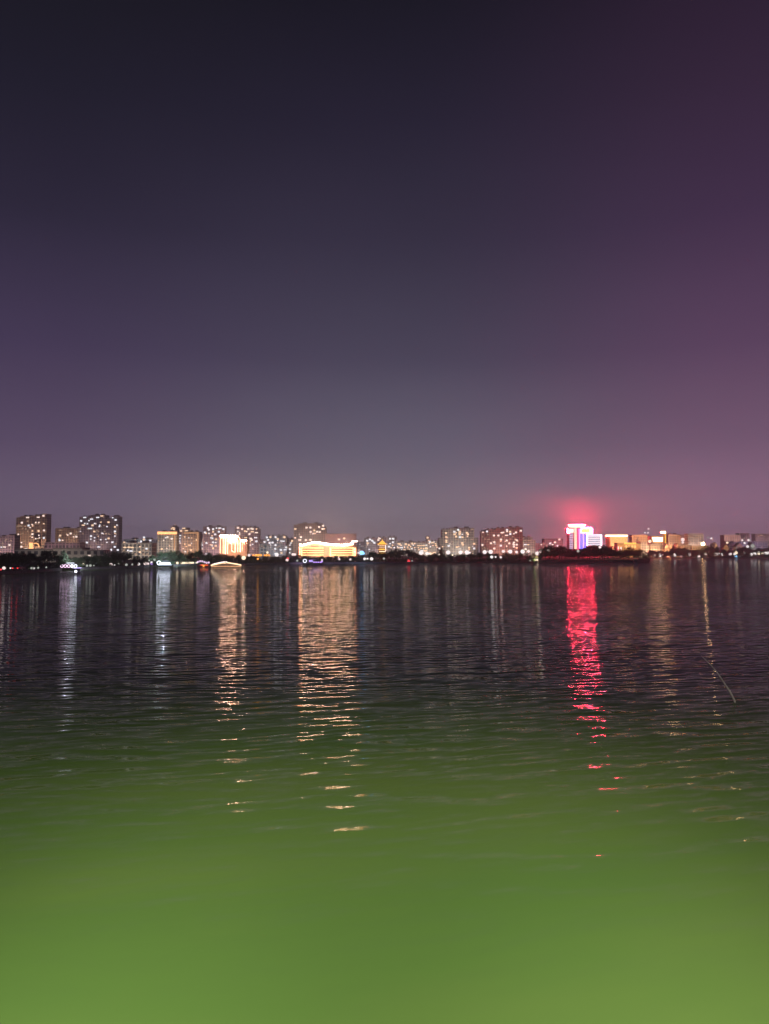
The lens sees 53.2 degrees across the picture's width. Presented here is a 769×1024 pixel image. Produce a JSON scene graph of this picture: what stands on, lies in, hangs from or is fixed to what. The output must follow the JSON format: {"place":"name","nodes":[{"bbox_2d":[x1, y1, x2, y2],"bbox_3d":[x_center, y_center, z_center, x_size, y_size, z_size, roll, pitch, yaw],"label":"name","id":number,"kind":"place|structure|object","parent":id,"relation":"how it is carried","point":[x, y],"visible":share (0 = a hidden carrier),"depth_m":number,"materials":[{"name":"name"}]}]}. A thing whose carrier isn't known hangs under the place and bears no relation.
{"place":"outdoors","nodes":[
{"label":"outdoors","id":0,"kind":"place"},
{"bbox_2d":[0,534,19,553],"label":"apartment block","id":1,"kind":"structure","parent":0,"point":[9,543],"depth_m":899.37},
{"bbox_2d":[16,514,51,548],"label":"apartment tower","id":2,"kind":"structure","parent":0,"point":[33,532],"depth_m":950.12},
{"bbox_2d":[44,542,85,548],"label":"flat roofed block","id":3,"kind":"structure","parent":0,"point":[49,545],"depth_m":699.37,"materials":[{"name":"concrete"}]},
{"bbox_2d":[55,527,78,541],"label":"apartment block","id":4,"kind":"structure","parent":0,"point":[66,534],"depth_m":979.74,"materials":[{"name":"concrete"}]},
{"bbox_2d":[79,514,121,556],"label":"apartment tower","id":5,"kind":"structure","parent":0,"point":[100,532],"depth_m":960.06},
{"bbox_2d":[123,536,156,542],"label":"apartment block","id":6,"kind":"structure","parent":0,"point":[150,540],"depth_m":999.16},
{"bbox_2d":[157,530,179,555],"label":"apartment tower","id":7,"kind":"structure","parent":0,"point":[167,541],"depth_m":899.31,"materials":[{"name":"concrete"}]},
{"bbox_2d":[171,525,181,552],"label":"apartment block","id":8,"kind":"structure","parent":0,"point":[175,528],"depth_m":999.79,"materials":[{"name":"concrete"}]},
{"bbox_2d":[180,528,201,556],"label":"apartment tower","id":9,"kind":"structure","parent":0,"point":[191,541],"depth_m":899.43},
{"bbox_2d":[203,525,225,556],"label":"apartment tower","id":10,"kind":"structure","parent":0,"point":[211,539],"depth_m":999.51,"materials":[{"name":"concrete"}]},
{"bbox_2d":[220,535,249,557],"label":"neon gate building","id":11,"kind":"structure","parent":0,"point":[233,545],"depth_m":799.22,"materials":[{"name":"white"}]},
{"bbox_2d":[235,525,260,556],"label":"apartment tower","id":12,"kind":"structure","parent":0,"point":[251,534],"depth_m":1019.78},
{"bbox_2d":[259,544,268,557],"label":"house","id":13,"kind":"structure","parent":0,"point":[263,549],"depth_m":699.03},
{"bbox_2d":[263,534,286,555],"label":"speckled block","id":14,"kind":"structure","parent":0,"point":[277,543],"depth_m":1098.93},
{"bbox_2d":[287,537,293,555],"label":"speckled block","id":15,"kind":"structure","parent":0,"point":[290,545],"depth_m":1138.81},
{"bbox_2d":[293,522,326,555],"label":"apartment tower","id":16,"kind":"structure","parent":0,"point":[305,532],"depth_m":1099.84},
{"bbox_2d":[325,534,356,545],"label":"office slab","id":17,"kind":"structure","parent":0,"point":[341,539],"depth_m":1079.47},
{"bbox_2d":[357,542,363,555],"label":"hazy block","id":18,"kind":"structure","parent":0,"point":[360,545],"depth_m":1298.64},
{"bbox_2d":[364,537,377,555],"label":"speckled block","id":19,"kind":"structure","parent":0,"point":[370,544],"depth_m":1098.93,"materials":[{"name":"concrete"}]},
{"bbox_2d":[377,536,385,553],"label":"speckled block","id":20,"kind":"structure","parent":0,"point":[379,539],"depth_m":1109.23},
{"bbox_2d":[0,558,768,1023],"bbox_3d":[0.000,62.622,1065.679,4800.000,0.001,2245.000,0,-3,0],"label":"lake water","id":21,"kind":"structure","parent":0,"point":[538,792],"depth_m":19.10,"materials":[{"name":"liquid"}]},
{"bbox_2d":[60,563,80,570],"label":"pleasure boat","id":22,"kind":"object","parent":21,"relation":"on","point":[70,569],"visible":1,"depth_m":258.93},
{"bbox_2d":[157,561,172,566],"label":"pleasure boat","id":23,"kind":"object","parent":21,"relation":"on","point":[164,565],"visible":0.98,"depth_m":326.39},
{"bbox_2d":[197,560,210,566],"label":"tour boat","id":24,"kind":"object","parent":21,"relation":"on","point":[203,565],"visible":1,"depth_m":336.35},
{"bbox_2d":[211,561,242,566],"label":"arch bridge","id":25,"kind":"structure","parent":21,"relation":"in","point":[224,564],"depth_m":325.92,"materials":[{"name":"stone"}]},
{"bbox_2d":[303,559,323,564],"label":"pleasure boat","id":26,"kind":"object","parent":21,"relation":"on","point":[313,563],"visible":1,"depth_m":391.38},
{"bbox_2d":[511,561,536,563],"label":"pier","id":27,"kind":"structure","parent":21,"relation":"in","point":[524,562],"depth_m":421.61,"materials":[{"name":"brown wood"}]},
{"bbox_2d":[633,558,649,562],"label":"landing stage","id":28,"kind":"object","parent":21,"relation":"in","point":[645,560],"visible":0.88,"depth_m":466.18,"materials":[{"name":"stone"}]},
{"bbox_2d":[701,656,735,702],"bbox_3d":[13.403,6.751,30.757,1.525,2.005,0.119,1,-3,-13],"label":"fishing rod","id":29,"kind":"object","parent":21,"relation":"in","point":[733,698],"visible":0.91,"depth_m":30.76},
{"bbox_2d":[0,556,768,574],"bbox_3d":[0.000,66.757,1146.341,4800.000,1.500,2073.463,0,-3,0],"label":"shore ground","id":30,"kind":"structure","parent":0,"point":[27,570],"depth_m":438.76,"materials":[{"name":"stone"}]},
{"bbox_2d":[0,552,9,570],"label":"shore tree","id":31,"kind":"object","parent":30,"relation":"on","point":[3,557],"visible":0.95,"depth_m":219.22,"materials":[{"name":"green plant"}]},
{"bbox_2d":[0,564,11,570],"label":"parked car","id":32,"kind":"object","parent":30,"relation":"on","point":[6,565],"visible":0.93,"depth_m":214.96,"materials":[{"name":"green paint"}]},
{"bbox_2d":[0,552,16,564],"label":"shore tree","id":33,"kind":"object","parent":30,"relation":"on","point":[13,560],"visible":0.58,"depth_m":225.87,"materials":[{"name":"green plant"}]},
{"bbox_2d":[12,565,24,570],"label":"parked car","id":34,"kind":"object","parent":30,"relation":"on","point":[18,567],"visible":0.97,"depth_m":221.82,"materials":[{"name":"paint"}]},
{"bbox_2d":[8,551,29,564],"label":"shore tree","id":35,"kind":"object","parent":30,"relation":"on","point":[21,559],"visible":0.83,"depth_m":233.14,"materials":[{"name":"green plant"}]},
{"bbox_2d":[25,553,36,568],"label":"shore tree","id":36,"kind":"object","parent":30,"relation":"on","point":[30,557],"visible":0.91,"depth_m":236.88,"materials":[{"name":"green plant"}]},
{"bbox_2d":[27,564,37,569],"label":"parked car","id":37,"kind":"object","parent":30,"relation":"on","point":[32,566],"visible":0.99,"depth_m":232.23,"materials":[{"name":"green paint"}]},
{"bbox_2d":[34,555,45,568],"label":"shore tree","id":38,"kind":"object","parent":30,"relation":"on","point":[40,558],"visible":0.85,"depth_m":244.89,"materials":[{"name":"green plant"}]},
{"bbox_2d":[35,561,50,568],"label":"shrub","id":39,"kind":"object","parent":30,"relation":"on","point":[40,565],"visible":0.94,"depth_m":242.39,"materials":[{"name":"green plant"}]},
{"bbox_2d":[40,550,56,567],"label":"shore tree","id":40,"kind":"object","parent":30,"relation":"on","point":[46,555],"visible":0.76,"depth_m":254.42,"materials":[{"name":"green plant"}]},
{"bbox_2d":[50,562,61,567],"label":"shrub","id":41,"kind":"object","parent":30,"relation":"on","point":[55,565],"visible":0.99,"depth_m":255.12,"materials":[{"name":"green plant"}]},
{"bbox_2d":[14,548,110,561],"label":"hall","id":42,"kind":"structure","parent":30,"relation":"on","point":[75,552],"depth_m":419.39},
{"bbox_2d":[56,550,68,567],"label":"pine tree","id":43,"kind":"object","parent":30,"relation":"on","point":[63,558],"visible":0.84,"depth_m":265.54,"materials":[{"name":"green plant"}]},
{"bbox_2d":[71,557,78,562],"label":"shore tree","id":44,"kind":"object","parent":30,"relation":"on","point":[75,560],"visible":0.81,"depth_m":276.48,"materials":[{"name":"green plant"}]},
{"bbox_2d":[82,555,93,562],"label":"shore tree","id":45,"kind":"object","parent":30,"relation":"on","point":[87,559],"visible":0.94,"depth_m":285.84,"materials":[{"name":"green plant"}]},
{"bbox_2d":[91,554,101,565],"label":"shore tree","id":46,"kind":"object","parent":30,"relation":"on","point":[96,559],"visible":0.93,"depth_m":288.17,"materials":[{"name":"green plant"}]},
{"bbox_2d":[100,553,112,563],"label":"shore tree","id":47,"kind":"object","parent":30,"relation":"on","point":[104,560],"visible":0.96,"depth_m":291.83,"materials":[{"name":"green plant"}]},
{"bbox_2d":[107,551,119,564],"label":"shore tree","id":48,"kind":"object","parent":30,"relation":"on","point":[113,554],"visible":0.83,"depth_m":300.89,"materials":[{"name":"green plant"}]},
{"bbox_2d":[111,560,122,565],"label":"shrub","id":49,"kind":"object","parent":30,"relation":"on","point":[116,563],"visible":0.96,"depth_m":292.50,"materials":[{"name":"green plant"}]},
{"bbox_2d":[117,551,133,561],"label":"shore tree","id":50,"kind":"object","parent":30,"relation":"on","point":[124,557],"visible":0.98,"depth_m":307.24,"materials":[{"name":"green plant"}]},
{"bbox_2d":[133,555,140,562],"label":"shore tree","id":51,"kind":"object","parent":30,"relation":"on","point":[136,560],"visible":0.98,"depth_m":318.45,"materials":[{"name":"green plant"}]},
{"bbox_2d":[122,541,156,558],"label":"apartments","id":52,"kind":"structure","parent":30,"relation":"on","point":[143,549],"depth_m":619.27,"materials":[{"name":"concrete"}]},
{"bbox_2d":[156,551,167,560],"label":"shore tree","id":53,"kind":"object","parent":30,"relation":"on","point":[160,556],"visible":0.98,"depth_m":344.30,"materials":[{"name":"green plant"}]},
{"bbox_2d":[165,550,177,562],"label":"shore tree","id":54,"kind":"object","parent":30,"relation":"on","point":[173,554],"visible":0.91,"depth_m":348.95,"materials":[{"name":"green plant"}]},
{"bbox_2d":[174,551,186,560],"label":"shore tree","id":55,"kind":"object","parent":30,"relation":"on","point":[180,557],"visible":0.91,"depth_m":354.37,"materials":[{"name":"green plant"}]},
{"bbox_2d":[185,552,196,561],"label":"shore tree","id":56,"kind":"object","parent":30,"relation":"on","point":[190,556],"visible":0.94,"depth_m":365.59,"materials":[{"name":"green plant"}]},
{"bbox_2d":[194,551,204,558],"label":"shore tree","id":57,"kind":"object","parent":30,"relation":"on","point":[199,553],"visible":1,"depth_m":366.68,"materials":[{"name":"green plant"}]},
{"bbox_2d":[203,553,213,562],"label":"shore tree","id":58,"kind":"object","parent":30,"relation":"on","point":[208,556],"visible":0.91,"depth_m":369.61,"materials":[{"name":"green plant"}]},
{"bbox_2d":[212,553,221,562],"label":"shore tree","id":59,"kind":"object","parent":30,"relation":"on","point":[217,555],"visible":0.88,"depth_m":375.13,"materials":[{"name":"green plant"}]},
{"bbox_2d":[299,542,357,556],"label":"banded hall","id":60,"kind":"structure","parent":30,"relation":"on","point":[316,549],"depth_m":947.75,"materials":[{"name":"gold metal"}]},
{"bbox_2d":[367,551,375,558],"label":"shore tree","id":61,"kind":"object","parent":30,"relation":"on","point":[369,556],"visible":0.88,"depth_m":439.67,"materials":[{"name":"green plant"}]},
{"bbox_2d":[375,552,382,558],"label":"shore tree","id":62,"kind":"object","parent":30,"relation":"on","point":[380,555],"visible":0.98,"depth_m":439.92,"materials":[{"name":"green plant"}]},
{"bbox_2d":[378,539,386,559],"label":"pagoda","id":63,"kind":"object","parent":30,"relation":"on","point":[382,546],"visible":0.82,"depth_m":517.32,"materials":[{"name":"yellow wood"}]},
{"bbox_2d":[383,551,393,557],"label":"shore tree","id":64,"kind":"object","parent":30,"relation":"on","point":[387,554],"visible":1,"depth_m":443.78,"materials":[{"name":"green plant"}]},
{"bbox_2d":[390,548,401,558],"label":"shore tree","id":65,"kind":"object","parent":30,"relation":"on","point":[395,553],"visible":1,"depth_m":446.29,"materials":[{"name":"green plant"}]},
{"bbox_2d":[397,540,415,555],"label":"speckled block","id":66,"kind":"structure","parent":30,"relation":"on","point":[404,545],"depth_m":1148.74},
{"bbox_2d":[402,549,413,558],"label":"shore tree","id":67,"kind":"object","parent":30,"relation":"on","point":[409,553],"visible":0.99,"depth_m":444.61,"materials":[{"name":"green plant"}]},
{"bbox_2d":[415,541,427,555],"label":"speckled block","id":68,"kind":"structure","parent":30,"relation":"on","point":[420,546],"depth_m":1118.68,"materials":[{"name":"concrete"}]},
{"bbox_2d":[437,548,447,561],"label":"pine tree","id":69,"kind":"object","parent":30,"relation":"on","point":[442,555],"visible":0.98,"depth_m":446.81,"materials":[{"name":"green plant"}]},
{"bbox_2d":[523,536,535,555],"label":"apartment block","id":70,"kind":"structure","parent":30,"relation":"on","point":[528,542],"depth_m":999.04,"materials":[{"name":"concrete"}]},
{"bbox_2d":[535,543,545,555],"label":"hazy block","id":71,"kind":"structure","parent":30,"relation":"on","point":[538,546],"depth_m":1198.74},
{"bbox_2d":[605,535,627,556],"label":"striped hall","id":72,"kind":"structure","parent":30,"relation":"on","point":[611,540],"depth_m":999.37,"materials":[{"name":"orange"}]},
{"bbox_2d":[614,543,639,556],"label":"long roof hall","id":73,"kind":"structure","parent":30,"relation":"on","point":[617,546],"depth_m":899.06,"materials":[{"name":"concrete"}]},
{"bbox_2d":[637,542,648,555],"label":"domed hall","id":74,"kind":"structure","parent":30,"relation":"on","point":[644,546],"depth_m":929.10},
{"bbox_2d":[649,544,662,556],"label":"hall","id":75,"kind":"structure","parent":30,"relation":"on","point":[656,547],"depth_m":933.96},
{"bbox_2d":[661,531,666,543],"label":"turret","id":76,"kind":"object","parent":30,"relation":"on","point":[664,533],"visible":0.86,"depth_m":969.52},
{"bbox_2d":[702,545,710,551],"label":"shore tree","id":77,"kind":"object","parent":30,"relation":"on","point":[706,548],"visible":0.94,"depth_m":904.31,"materials":[{"name":"green plant"}]},
{"bbox_2d":[708,543,717,551],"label":"shore tree","id":78,"kind":"object","parent":30,"relation":"on","point":[713,549],"visible":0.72,"depth_m":912.46,"materials":[{"name":"green plant"}]},
{"bbox_2d":[0,0,768,551],"label":"sky","id":79,"kind":"structure","parent":0,"point":[413,270],"materials":[{"name":"purple"}]},
{"bbox_2d":[387,535,396,551],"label":"speckled block","id":80,"kind":"structure","parent":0,"point":[391,543],"depth_m":1119.05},
{"bbox_2d":[425,536,437,554],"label":"speckled block","id":81,"kind":"structure","parent":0,"point":[432,546],"depth_m":1128.83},
{"bbox_2d":[438,527,478,556],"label":"apartment tower","id":82,"kind":"structure","parent":0,"point":[454,540],"depth_m":979.32,"materials":[{"name":"concrete"}]},
{"bbox_2d":[480,526,522,556],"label":"apartment tower","id":83,"kind":"structure","parent":0,"point":[498,540],"depth_m":979.40,"materials":[{"name":"concrete"}]},
{"bbox_2d":[542,539,562,547],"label":"hazy block","id":84,"kind":"structure","parent":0,"point":[555,542],"depth_m":1249.09,"materials":[{"name":"concrete"}]},
{"bbox_2d":[565,524,601,556],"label":"neon tower","id":85,"kind":"structure","parent":0,"point":[580,538],"depth_m":998.92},
{"bbox_2d":[539,559,633,562],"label":"island","id":86,"kind":"structure","parent":0,"point":[591,561],"depth_m":460.18,"materials":[{"name":"stone"}]},
{"bbox_2d":[539,550,550,559],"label":"shore tree","id":87,"kind":"object","parent":86,"relation":"on","point":[544,552],"visible":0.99,"depth_m":486.95,"materials":[{"name":"green plant"}]},
{"bbox_2d":[539,548,557,559],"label":"shore tree","id":88,"kind":"object","parent":86,"relation":"on","point":[552,552],"visible":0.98,"depth_m":486.24,"materials":[{"name":"green plant"}]},
{"bbox_2d":[553,547,568,559],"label":"shore tree","id":89,"kind":"object","parent":86,"relation":"on","point":[559,551],"visible":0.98,"depth_m":489.57,"materials":[{"name":"green plant"}]},
{"bbox_2d":[566,552,578,557],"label":"shore tree","id":90,"kind":"object","parent":86,"relation":"on","point":[572,555],"visible":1,"depth_m":489.43,"materials":[{"name":"green plant"}]},
{"bbox_2d":[576,551,585,557],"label":"shore tree","id":91,"kind":"object","parent":86,"relation":"on","point":[580,554],"visible":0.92,"depth_m":490.02,"materials":[{"name":"green plant"}]},
{"bbox_2d":[582,551,592,559],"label":"shore tree","id":92,"kind":"object","parent":86,"relation":"on","point":[587,554],"visible":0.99,"depth_m":487.91,"materials":[{"name":"green plant"}]},
{"bbox_2d":[581,546,594,559],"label":"shore tree","id":93,"kind":"object","parent":86,"relation":"on","point":[587,548],"visible":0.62,"depth_m":498.00,"materials":[{"name":"green plant"}]},
{"bbox_2d":[591,548,604,556],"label":"shore tree","id":94,"kind":"object","parent":86,"relation":"on","point":[597,549],"visible":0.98,"depth_m":488.08,"materials":[{"name":"green plant"}]},
{"bbox_2d":[596,548,608,559],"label":"shore tree","id":95,"kind":"object","parent":86,"relation":"on","point":[599,554],"visible":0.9,"depth_m":489.94,"materials":[{"name":"green plant"}]},
{"bbox_2d":[602,550,611,559],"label":"shore tree","id":96,"kind":"object","parent":86,"relation":"on","point":[605,551],"visible":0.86,"depth_m":488.63,"materials":[{"name":"green plant"}]},
{"bbox_2d":[603,546,614,558],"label":"shore tree","id":97,"kind":"object","parent":86,"relation":"on","point":[610,547],"visible":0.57,"depth_m":498.68,"materials":[{"name":"green plant"}]},
{"bbox_2d":[608,550,620,557],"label":"shore tree","id":98,"kind":"object","parent":86,"relation":"on","point":[613,552],"visible":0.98,"depth_m":486.66,"materials":[{"name":"green plant"}]},
{"bbox_2d":[619,551,629,557],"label":"shore tree","id":99,"kind":"object","parent":86,"relation":"on","point":[624,555],"visible":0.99,"depth_m":488.82,"materials":[{"name":"green plant"}]},
{"bbox_2d":[628,551,638,557],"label":"shore tree","id":100,"kind":"object","parent":86,"relation":"on","point":[634,554],"visible":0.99,"depth_m":487.75,"materials":[{"name":"green plant"}]},
{"bbox_2d":[629,535,647,542],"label":"orange block","id":101,"kind":"structure","parent":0,"point":[636,538],"depth_m":1049.48,"materials":[{"name":"concrete"}]},
{"bbox_2d":[647,536,662,543],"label":"lit panel building","id":102,"kind":"structure","parent":0,"point":[656,539],"depth_m":979.25,"materials":[{"name":"white"}]},
{"bbox_2d":[661,543,669,556],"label":"gabled house","id":103,"kind":"structure","parent":0,"point":[665,545],"depth_m":922.22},
{"bbox_2d":[667,533,680,544],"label":"orange block","id":104,"kind":"structure","parent":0,"point":[673,539],"depth_m":1019.53,"materials":[{"name":"concrete"}]},
{"bbox_2d":[668,545,690,556],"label":"terrace","id":105,"kind":"structure","parent":0,"point":[683,546],"depth_m":954.07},
{"bbox_2d":[684,534,703,545],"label":"cream block","id":106,"kind":"structure","parent":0,"point":[693,539],"depth_m":999.51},
{"bbox_2d":[691,546,708,556],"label":"terrace","id":107,"kind":"structure","parent":0,"point":[695,547],"depth_m":954.00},
{"bbox_2d":[720,543,728,550],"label":"gabled house","id":108,"kind":"structure","parent":0,"point":[725,546],"depth_m":1019.01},
{"bbox_2d":[720,535,739,546],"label":"brown hall","id":109,"kind":"structure","parent":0,"point":[729,537],"depth_m":1099.61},
{"bbox_2d":[732,543,741,550],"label":"gabled house","id":110,"kind":"structure","parent":0,"point":[735,546],"depth_m":1019.63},
{"bbox_2d":[735,533,749,540],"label":"hazy block","id":111,"kind":"structure","parent":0,"point":[744,536],"depth_m":1249.56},
{"bbox_2d":[721,541,768,556],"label":"long dark roof","id":112,"kind":"structure","parent":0,"point":[758,544],"depth_m":1049.05,"materials":[{"name":"grey"}]},
{"bbox_2d":[746,542,755,556],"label":"gabled house","id":113,"kind":"structure","parent":0,"point":[750,544],"depth_m":1018.95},
{"bbox_2d":[751,534,768,540],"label":"hazy block","id":114,"kind":"structure","parent":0,"point":[759,537],"depth_m":1249.56,"materials":[{"name":"concrete"}]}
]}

